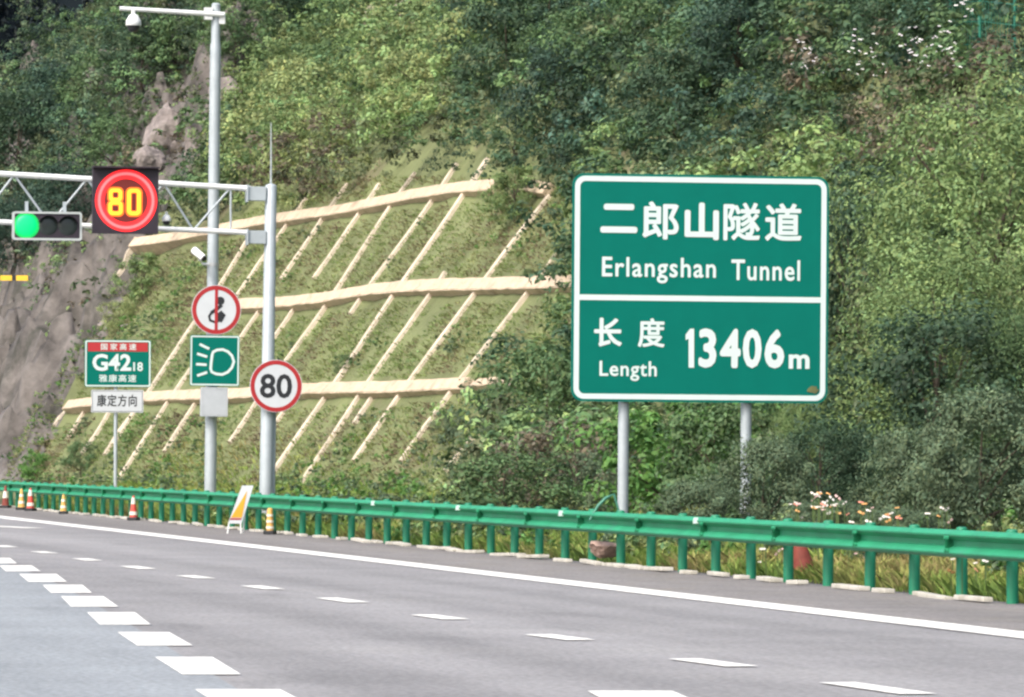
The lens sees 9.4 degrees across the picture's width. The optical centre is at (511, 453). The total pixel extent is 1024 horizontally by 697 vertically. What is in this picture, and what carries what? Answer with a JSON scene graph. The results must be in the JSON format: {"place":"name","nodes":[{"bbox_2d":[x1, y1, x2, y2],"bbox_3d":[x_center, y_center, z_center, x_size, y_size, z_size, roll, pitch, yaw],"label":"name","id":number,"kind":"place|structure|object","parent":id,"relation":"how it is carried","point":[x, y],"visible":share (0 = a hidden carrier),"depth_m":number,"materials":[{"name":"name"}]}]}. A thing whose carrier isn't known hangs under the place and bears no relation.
{"place":"outdoors","nodes":[
{"label":"outdoors","id":0,"kind":"place"},
{"bbox_2d":[0,275,27,280],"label":"barrier bar","id":1,"kind":"object","parent":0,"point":[13,277],"visible":1,"depth_m":169.95,"materials":[{"name":"metal"}]},
{"bbox_2d":[0,0,96,70],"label":"hill","id":2,"kind":"structure","parent":0,"point":[74,4],"depth_m":519.50,"materials":[{"name":"green plant"}]},
{"bbox_2d":[0,0,102,81],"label":"wood","id":3,"kind":"object","parent":2,"relation":"on","point":[30,18],"visible":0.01,"depth_m":511.60,"materials":[{"name":"green plant"}]},
{"bbox_2d":[0,0,301,481],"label":"rock face","id":4,"kind":"object","parent":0,"point":[32,355],"visible":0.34,"depth_m":196.91},
{"bbox_2d":[0,188,40,272],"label":"broadleaf tree","id":5,"kind":"object","parent":4,"relation":"on","point":[4,209],"visible":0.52,"depth_m":214.88,"materials":[{"name":"green plant"}]},
{"bbox_2d":[0,77,66,199],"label":"broadleaf tree","id":6,"kind":"object","parent":4,"relation":"on","point":[5,119],"visible":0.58,"depth_m":225.17,"materials":[{"name":"green plant"}]},
{"bbox_2d":[8,56,85,168],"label":"broadleaf tree","id":7,"kind":"object","parent":4,"relation":"on","point":[45,78],"visible":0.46,"depth_m":226.21,"materials":[{"name":"green plant"}]},
{"bbox_2d":[23,150,103,251],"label":"broadleaf tree","id":8,"kind":"object","parent":4,"relation":"on","point":[64,197],"visible":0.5,"depth_m":210.42,"materials":[{"name":"green plant"}]},
{"bbox_2d":[50,45,133,122],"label":"broadleaf tree","id":9,"kind":"object","parent":4,"relation":"on","point":[68,95],"visible":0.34,"depth_m":224.00,"materials":[{"name":"green plant"}]},
{"bbox_2d":[76,110,150,165],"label":"leafy shrub","id":10,"kind":"object","parent":4,"relation":"on","point":[115,144],"visible":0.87,"depth_m":211.10,"materials":[{"name":"green plant"}]},
{"bbox_2d":[0,58,244,336],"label":"rock weeds","id":11,"kind":"object","parent":4,"relation":"on","point":[128,158],"visible":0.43,"depth_m":206.86,"materials":[{"name":"green plant"}]},
{"bbox_2d":[92,12,174,98],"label":"broadleaf tree","id":12,"kind":"object","parent":4,"relation":"on","point":[123,40],"visible":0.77,"depth_m":216.58,"materials":[{"name":"green plant"}]},
{"bbox_2d":[133,145,165,170],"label":"rock outcrop","id":13,"kind":"object","parent":4,"relation":"on","point":[146,156],"visible":0.82,"depth_m":203.03,"materials":[{"name":"grey stone"}]},
{"bbox_2d":[142,101,182,155],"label":"rock outcrop","id":14,"kind":"object","parent":4,"relation":"on","point":[163,120],"visible":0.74,"depth_m":207.98,"materials":[{"name":"grey stone"}]},
{"bbox_2d":[131,13,206,75],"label":"leafy shrub","id":15,"kind":"object","parent":4,"relation":"on","point":[168,21],"visible":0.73,"depth_m":215.68,"materials":[{"name":"green plant"}]},
{"bbox_2d":[184,123,206,173],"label":"rock outcrop","id":16,"kind":"object","parent":4,"relation":"on","point":[188,144],"visible":0.35,"depth_m":198.97,"materials":[{"name":"grey stone"}]},
{"bbox_2d":[207,76,242,104],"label":"rock outcrop","id":17,"kind":"object","parent":4,"relation":"on","point":[225,82],"visible":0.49,"depth_m":203.50,"materials":[{"name":"grey stone"}]},
{"bbox_2d":[193,0,281,66],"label":"broadleaf tree","id":18,"kind":"object","parent":4,"relation":"on","point":[225,45],"visible":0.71,"depth_m":204.57,"materials":[{"name":"green plant"}]},
{"bbox_2d":[227,485,253,533],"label":"warning board","id":19,"kind":"object","parent":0,"point":[238,514],"visible":1,"depth_m":110.04,"materials":[{"name":"white paint"}]},
{"bbox_2d":[263,508,276,534],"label":"traffic cone","id":20,"kind":"object","parent":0,"point":[269,530],"visible":1,"depth_m":108.64,"materials":[{"name":"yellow plastic"}]},
{"bbox_2d":[0,516,1023,696],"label":"road","id":21,"kind":"structure","parent":0,"point":[249,620],"depth_m":49.30,"materials":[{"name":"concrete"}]},
{"bbox_2d":[0,563,236,696],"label":"merge lane","id":22,"kind":"structure","parent":21,"relation":"attached to","point":[54,645],"depth_m":43.30,"materials":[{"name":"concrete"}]},
{"bbox_2d":[0,0,1023,504],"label":"lattice slope","id":23,"kind":"structure","parent":0,"point":[408,170],"depth_m":158.89,"materials":[{"name":"green plant"}]},
{"bbox_2d":[16,446,50,479],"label":"leafy shrub","id":24,"kind":"object","parent":23,"relation":"on","point":[28,471],"visible":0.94,"depth_m":181.88,"materials":[{"name":"green plant"}]},
{"bbox_2d":[55,439,98,474],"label":"leafy shrub","id":25,"kind":"object","parent":23,"relation":"on","point":[72,455],"visible":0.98,"depth_m":176.10,"materials":[{"name":"green plant"}]},
{"bbox_2d":[97,299,139,330],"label":"leafy shrub","id":26,"kind":"object","parent":23,"relation":"on","point":[126,309],"visible":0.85,"depth_m":188.76,"materials":[{"name":"green plant"}]},
{"bbox_2d":[105,251,163,301],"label":"leafy shrub","id":27,"kind":"object","parent":23,"relation":"on","point":[137,270],"visible":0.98,"depth_m":189.36,"materials":[{"name":"green plant"}]},
{"bbox_2d":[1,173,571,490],"bbox_3d":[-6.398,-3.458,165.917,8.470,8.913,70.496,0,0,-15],"label":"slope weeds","id":28,"kind":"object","parent":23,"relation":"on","point":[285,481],"visible":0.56,"depth_m":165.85,"materials":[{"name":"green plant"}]},
{"bbox_2d":[52,0,571,483],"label":"slope lattice","id":29,"kind":"object","parent":23,"relation":"on","point":[410,386],"visible":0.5,"depth_m":159.62,"materials":[{"name":"beige concrete"}]},
{"bbox_2d":[276,103,361,163],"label":"leafy shrub","id":30,"kind":"object","parent":23,"relation":"on","point":[329,118],"visible":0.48,"depth_m":179.18,"materials":[{"name":"green plant"}]},
{"bbox_2d":[332,353,353,373],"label":"leafy shrub","id":31,"kind":"object","parent":23,"relation":"on","point":[342,357],"visible":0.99,"depth_m":154.80,"materials":[{"name":"green plant"}]},
{"bbox_2d":[426,411,463,439],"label":"leafy shrub","id":32,"kind":"object","parent":23,"relation":"on","point":[446,420],"visible":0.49,"depth_m":138.75,"materials":[{"name":"green plant"}]},
{"bbox_2d":[426,0,549,102],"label":"broadleaf tree","id":33,"kind":"object","parent":23,"relation":"on","point":[472,18],"visible":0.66,"depth_m":164.81,"materials":[{"name":"green plant"}]},
{"bbox_2d":[475,163,540,221],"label":"leafy shrub","id":34,"kind":"object","parent":23,"relation":"on","point":[500,181],"visible":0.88,"depth_m":150.34,"materials":[{"name":"green plant"}]},
{"bbox_2d":[478,99,537,166],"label":"leafy shrub","id":35,"kind":"object","parent":23,"relation":"on","point":[511,148],"visible":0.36,"depth_m":155.65,"materials":[{"name":"green plant"}]},
{"bbox_2d":[480,334,591,452],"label":"leafy shrub","id":36,"kind":"object","parent":23,"relation":"on","point":[556,384],"visible":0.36,"depth_m":123.74,"materials":[{"name":"green plant"}]},
{"bbox_2d":[484,25,612,159],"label":"broadleaf tree","id":37,"kind":"object","parent":23,"relation":"on","point":[542,58],"visible":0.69,"depth_m":150.47,"materials":[{"name":"green plant"}]},
{"bbox_2d":[513,6,595,86],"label":"broadleaf tree","id":38,"kind":"object","parent":23,"relation":"on","point":[554,17],"visible":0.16,"depth_m":159.20,"materials":[{"name":"green plant"}]},
{"bbox_2d":[596,39,730,165],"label":"broadleaf tree","id":39,"kind":"object","parent":23,"relation":"on","point":[644,73],"visible":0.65,"depth_m":139.47,"materials":[{"name":"green plant"}]},
{"bbox_2d":[697,108,770,167],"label":"leafy shrub","id":40,"kind":"object","parent":23,"relation":"on","point":[728,122],"visible":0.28,"depth_m":134.16,"materials":[{"name":"green plant"}]},
{"bbox_2d":[670,0,816,97],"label":"broadleaf tree","id":41,"kind":"object","parent":23,"relation":"on","point":[744,14],"visible":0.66,"depth_m":138.56,"materials":[{"name":"green plant"}]},
{"bbox_2d":[749,45,838,131],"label":"broadleaf tree","id":42,"kind":"object","parent":23,"relation":"on","point":[769,71],"visible":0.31,"depth_m":131.88,"materials":[{"name":"green plant"}]},
{"bbox_2d":[719,300,894,447],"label":"leafy shrub","id":43,"kind":"object","parent":23,"relation":"on","point":[752,435],"visible":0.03,"depth_m":103.28,"materials":[{"name":"green plant"}]},
{"bbox_2d":[813,53,872,99],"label":"leafy shrub","id":44,"kind":"object","parent":23,"relation":"on","point":[839,86],"visible":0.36,"depth_m":130.16,"materials":[{"name":"green plant"}]},
{"bbox_2d":[790,88,896,161],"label":"leafy shrub","id":45,"kind":"object","parent":23,"relation":"on","point":[852,104],"visible":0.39,"depth_m":125.31,"materials":[{"name":"green plant"}]},
{"bbox_2d":[820,0,940,55],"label":"broadleaf tree","id":46,"kind":"object","parent":23,"relation":"on","point":[884,6],"visible":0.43,"depth_m":129.16,"materials":[{"name":"green plant"}]},
{"bbox_2d":[882,0,1000,41],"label":"broadleaf tree","id":47,"kind":"object","parent":23,"relation":"on","point":[928,4],"visible":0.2,"depth_m":126.16,"materials":[{"name":"green plant"}]},
{"bbox_2d":[948,0,1023,76],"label":"wire fence","id":48,"kind":"object","parent":23,"relation":"on","point":[979,21],"visible":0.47,"depth_m":121.79,"materials":[{"name":"green metal"}]},
{"bbox_2d":[0,507,1023,630],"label":"shoulder","id":49,"kind":"object","parent":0,"point":[998,614],"visible":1,"depth_m":70.85},
{"bbox_2d":[127,495,139,520],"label":"traffic cone","id":50,"kind":"object","parent":49,"relation":"on","point":[133,514],"visible":1,"depth_m":131.52,"materials":[{"name":"orange plastic"}]},
{"bbox_2d":[12,506,992,601],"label":"kerb","id":51,"kind":"structure","parent":49,"relation":"on","point":[776,579],"depth_m":77.38,"materials":[{"name":"grey concrete"}]},
{"bbox_2d":[0,480,1023,603],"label":"guardrail","id":52,"kind":"object","parent":49,"relation":"on","point":[913,541],"visible":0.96,"depth_m":78.04,"materials":[{"name":"green metal"}]},
{"bbox_2d":[589,540,615,557],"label":"stone","id":53,"kind":"object","parent":49,"relation":"on","point":[601,549],"visible":0.86,"depth_m":78.85,"materials":[{"name":"stone"}]},
{"bbox_2d":[0,2,1023,603],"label":"hillside","id":54,"kind":"structure","parent":0,"point":[428,122],"depth_m":177.25,"materials":[{"name":"green plant"}]},
{"bbox_2d":[85,340,150,486],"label":"route sign","id":55,"kind":"object","parent":54,"relation":"on","point":[115,364],"visible":1,"depth_m":150.00,"materials":[{"name":"metal"}]},
{"bbox_2d":[91,390,142,412],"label":"direction sign","id":56,"kind":"object","parent":55,"relation":"attached to","point":[122,401],"visible":1,"depth_m":149.99,"materials":[{"name":"white metal"}]},
{"bbox_2d":[0,125,276,512],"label":"signal gantry","id":57,"kind":"object","parent":54,"relation":"on","point":[267,194],"visible":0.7,"depth_m":121.89,"materials":[{"name":"metal"}]},
{"bbox_2d":[12,201,81,240],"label":"lane signal","id":58,"kind":"object","parent":57,"relation":"attached to","point":[64,225],"visible":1,"depth_m":120.09,"materials":[{"name":"green"}]},
{"bbox_2d":[91,166,159,233],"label":"speed display","id":59,"kind":"object","parent":57,"relation":"attached to","point":[124,199],"visible":1,"depth_m":120.61,"materials":[{"name":"red"}]},
{"bbox_2d":[250,360,301,411],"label":"speed limit sign","id":60,"kind":"object","parent":57,"relation":"attached to","point":[275,385],"visible":1,"depth_m":121.81,"materials":[{"name":"metal"}]},
{"bbox_2d":[119,3,224,491],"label":"camera pole","id":61,"kind":"object","parent":54,"relation":"on","point":[215,15],"visible":0.71,"depth_m":134.91,"materials":[{"name":"metal"}]},
{"bbox_2d":[126,9,140,31],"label":"dome camera","id":62,"kind":"object","parent":61,"relation":"attached to","point":[133,22],"visible":1,"depth_m":134.15,"materials":[{"name":"white paint"}]},
{"bbox_2d":[191,247,208,265],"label":"bullet camera","id":63,"kind":"object","parent":61,"relation":"attached to","point":[198,254],"visible":1,"depth_m":134.57,"materials":[{"name":"white paint"}]},
{"bbox_2d":[200,387,227,416],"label":"control box","id":64,"kind":"object","parent":61,"relation":"attached to","point":[214,401],"visible":1,"depth_m":134.72,"materials":[{"name":"metal"}]},
{"bbox_2d":[190,335,239,385],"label":"headlight sign","id":65,"kind":"object","parent":61,"relation":"attached to","point":[214,360],"visible":1,"depth_m":134.79,"materials":[{"name":"metal"}]},
{"bbox_2d":[191,285,240,334],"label":"sign","id":66,"kind":"object","parent":61,"relation":"attached to","point":[215,309],"visible":1,"depth_m":134.79,"materials":[{"name":"metal"}]},
{"bbox_2d":[220,79,277,136],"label":"leafy shrub","id":67,"kind":"object","parent":54,"relation":"on","point":[238,93],"visible":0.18,"depth_m":195.85,"materials":[{"name":"green plant"}]},
{"bbox_2d":[246,108,313,170],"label":"leafy shrub","id":68,"kind":"object","parent":54,"relation":"on","point":[281,115],"visible":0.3,"depth_m":183.96,"materials":[{"name":"green plant"}]},
{"bbox_2d":[241,52,332,115],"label":"leafy shrub","id":69,"kind":"object","parent":54,"relation":"on","point":[295,65],"visible":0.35,"depth_m":192.93,"materials":[{"name":"green plant"}]},
{"bbox_2d":[250,0,323,32],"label":"broadleaf tree","id":70,"kind":"object","parent":54,"relation":"on","point":[294,12],"visible":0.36,"depth_m":209.70,"materials":[{"name":"green plant"}]},
{"bbox_2d":[328,25,407,93],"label":"leafy shrub","id":71,"kind":"object","parent":54,"relation":"on","point":[369,40],"visible":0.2,"depth_m":186.28,"materials":[{"name":"green plant"}]},
{"bbox_2d":[351,44,463,125],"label":"leafy shrub","id":72,"kind":"object","parent":54,"relation":"on","point":[394,66],"visible":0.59,"depth_m":170.91,"materials":[{"name":"green plant"}]},
{"bbox_2d":[408,3,451,55],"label":"leafy shrub","id":73,"kind":"object","parent":54,"relation":"on","point":[428,11],"visible":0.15,"depth_m":178.68,"materials":[{"name":"green plant"}]},
{"bbox_2d":[422,412,506,493],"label":"leafy shrub","id":74,"kind":"object","parent":54,"relation":"on","point":[451,432],"visible":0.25,"depth_m":125.62,"materials":[{"name":"green plant"}]},
{"bbox_2d":[430,0,504,38],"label":"broadleaf tree","id":75,"kind":"object","parent":54,"relation":"on","point":[452,5],"visible":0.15,"depth_m":176.07,"materials":[{"name":"green plant"}]},
{"bbox_2d":[427,443,587,509],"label":"leafy shrub","id":76,"kind":"object","parent":54,"relation":"on","point":[476,473],"visible":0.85,"depth_m":99.73,"materials":[{"name":"green plant"}]},
{"bbox_2d":[0,0,1023,518],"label":"hillside scrub","id":77,"kind":"object","parent":54,"relation":"on","point":[240,160],"visible":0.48,"depth_m":146.42,"materials":[{"name":"green plant"}]},
{"bbox_2d":[13,428,1023,602],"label":"verge grass","id":78,"kind":"structure","parent":54,"relation":"on","point":[935,576],"depth_m":79.30,"materials":[{"name":"green plant"}]},
{"bbox_2d":[459,425,592,508],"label":"leafy shrub","id":79,"kind":"object","parent":54,"relation":"on","point":[516,445],"visible":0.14,"depth_m":111.66,"materials":[{"name":"green plant"}]},
{"bbox_2d":[485,0,581,62],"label":"broadleaf tree","id":80,"kind":"object","parent":54,"relation":"on","point":[509,32],"visible":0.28,"depth_m":165.38,"materials":[{"name":"green plant"}]},
{"bbox_2d":[88,449,1023,574],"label":"verge weeds","id":81,"kind":"object","parent":54,"relation":"on","point":[457,529],"visible":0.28,"depth_m":101.55,"materials":[{"name":"green plant"}]},
{"bbox_2d":[470,414,668,509],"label":"dry shrub","id":82,"kind":"object","parent":54,"relation":"on","point":[538,441],"visible":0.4,"depth_m":107.74,"materials":[{"name":"green plant"}]},
{"bbox_2d":[559,449,637,511],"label":"leafy shrub","id":83,"kind":"object","parent":54,"relation":"on","point":[591,470],"visible":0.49,"depth_m":99.73,"materials":[{"name":"green plant"}]},
{"bbox_2d":[540,0,670,105],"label":"broadleaf tree","id":84,"kind":"object","parent":54,"relation":"on","point":[629,5],"visible":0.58,"depth_m":150.33,"materials":[{"name":"green plant"}]},
{"bbox_2d":[622,31,690,101],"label":"leafy shrub","id":85,"kind":"object","parent":54,"relation":"on","point":[631,74],"visible":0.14,"depth_m":146.27,"materials":[{"name":"green plant"}]},
{"bbox_2d":[552,402,783,516],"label":"leafy shrub","id":86,"kind":"object","parent":54,"relation":"on","point":[647,443],"visible":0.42,"depth_m":96.77,"materials":[{"name":"green plant"}]},
{"bbox_2d":[628,471,768,545],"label":"roadside shrub","id":87,"kind":"object","parent":54,"relation":"on","point":[691,490],"visible":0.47,"depth_m":82.82,"materials":[{"name":"green plant"}]},
{"bbox_2d":[571,173,828,516],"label":"tunnel sign","id":88,"kind":"object","parent":54,"relation":"on","point":[699,288],"visible":1,"depth_m":85.64,"materials":[{"name":"metal"}]},
{"bbox_2d":[644,402,785,515],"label":"leafy shrub","id":89,"kind":"object","parent":54,"relation":"on","point":[692,434],"visible":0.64,"depth_m":95.78,"materials":[{"name":"green plant"}]},
{"bbox_2d":[691,429,823,520],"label":"roadside shrub","id":90,"kind":"object","parent":54,"relation":"on","point":[754,452],"visible":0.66,"depth_m":83.75,"materials":[{"name":"green plant"}]},
{"bbox_2d":[761,403,828,506],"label":"roadside tree","id":91,"kind":"object","parent":54,"relation":"on","point":[798,414],"visible":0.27,"depth_m":92.88,"materials":[{"name":"green plant"}]},
{"bbox_2d":[793,546,813,577],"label":"fallen cone","id":92,"kind":"object","parent":54,"relation":"on","point":[802,555],"visible":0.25,"depth_m":69.31,"materials":[{"name":"red plastic"}]},
{"bbox_2d":[758,496,880,552],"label":"roadside shrub","id":93,"kind":"object","parent":54,"relation":"on","point":[805,507],"visible":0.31,"depth_m":77.32,"materials":[{"name":"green plant"}]},
{"bbox_2d":[745,412,903,522],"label":"roadside shrub","id":94,"kind":"object","parent":54,"relation":"on","point":[848,453],"visible":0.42,"depth_m":84.84,"materials":[{"name":"green plant"}]},
{"bbox_2d":[766,154,960,509],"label":"roadside shrub","id":95,"kind":"object","parent":54,"relation":"on","point":[839,230],"visible":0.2,"depth_m":100.83,"materials":[{"name":"green plant"}]},
{"bbox_2d":[758,491,988,596],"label":"verge flowers","id":96,"kind":"object","parent":54,"relation":"on","point":[898,517],"visible":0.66,"depth_m":73.16,"materials":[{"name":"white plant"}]},
{"bbox_2d":[791,0,973,75],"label":"white flowers","id":97,"kind":"object","parent":54,"relation":"on","point":[899,46],"visible":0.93,"depth_m":120.74,"materials":[{"name":"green plant"}]},
{"bbox_2d":[768,282,1023,523],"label":"roadside shrub","id":98,"kind":"object","parent":54,"relation":"on","point":[908,383],"visible":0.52,"depth_m":89.38,"materials":[{"name":"green plant"}]},
{"bbox_2d":[841,504,950,559],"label":"roadside shrub","id":99,"kind":"object","parent":54,"relation":"on","point":[910,520],"visible":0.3,"depth_m":73.80,"materials":[{"name":"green plant"}]},
{"bbox_2d":[788,226,1011,505],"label":"leafy shrub","id":100,"kind":"object","parent":54,"relation":"on","point":[857,290],"visible":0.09,"depth_m":99.07,"materials":[{"name":"green plant"}]},
{"bbox_2d":[797,43,1023,498],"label":"roadside tree","id":101,"kind":"object","parent":54,"relation":"on","point":[970,202],"visible":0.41,"depth_m":97.58,"materials":[{"name":"green plant"}]},
{"bbox_2d":[814,206,1023,504],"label":"roadside tree","id":102,"kind":"object","parent":54,"relation":"on","point":[953,284],"visible":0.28,"depth_m":92.94,"materials":[{"name":"green plant"}]},
{"bbox_2d":[843,418,999,529],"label":"roadside shrub","id":103,"kind":"object","parent":54,"relation":"on","point":[904,447],"visible":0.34,"depth_m":81.80,"materials":[{"name":"green plant"}]},
{"bbox_2d":[902,374,1023,531],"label":"roadside shrub","id":104,"kind":"object","parent":54,"relation":"on","point":[997,411],"visible":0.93,"depth_m":79.58,"materials":[{"name":"green plant"}]},
{"bbox_2d":[934,293,1023,520],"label":"roadside tree","id":105,"kind":"object","parent":54,"relation":"on","point":[1018,330],"visible":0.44,"depth_m":88.80,"materials":[{"name":"green plant"}]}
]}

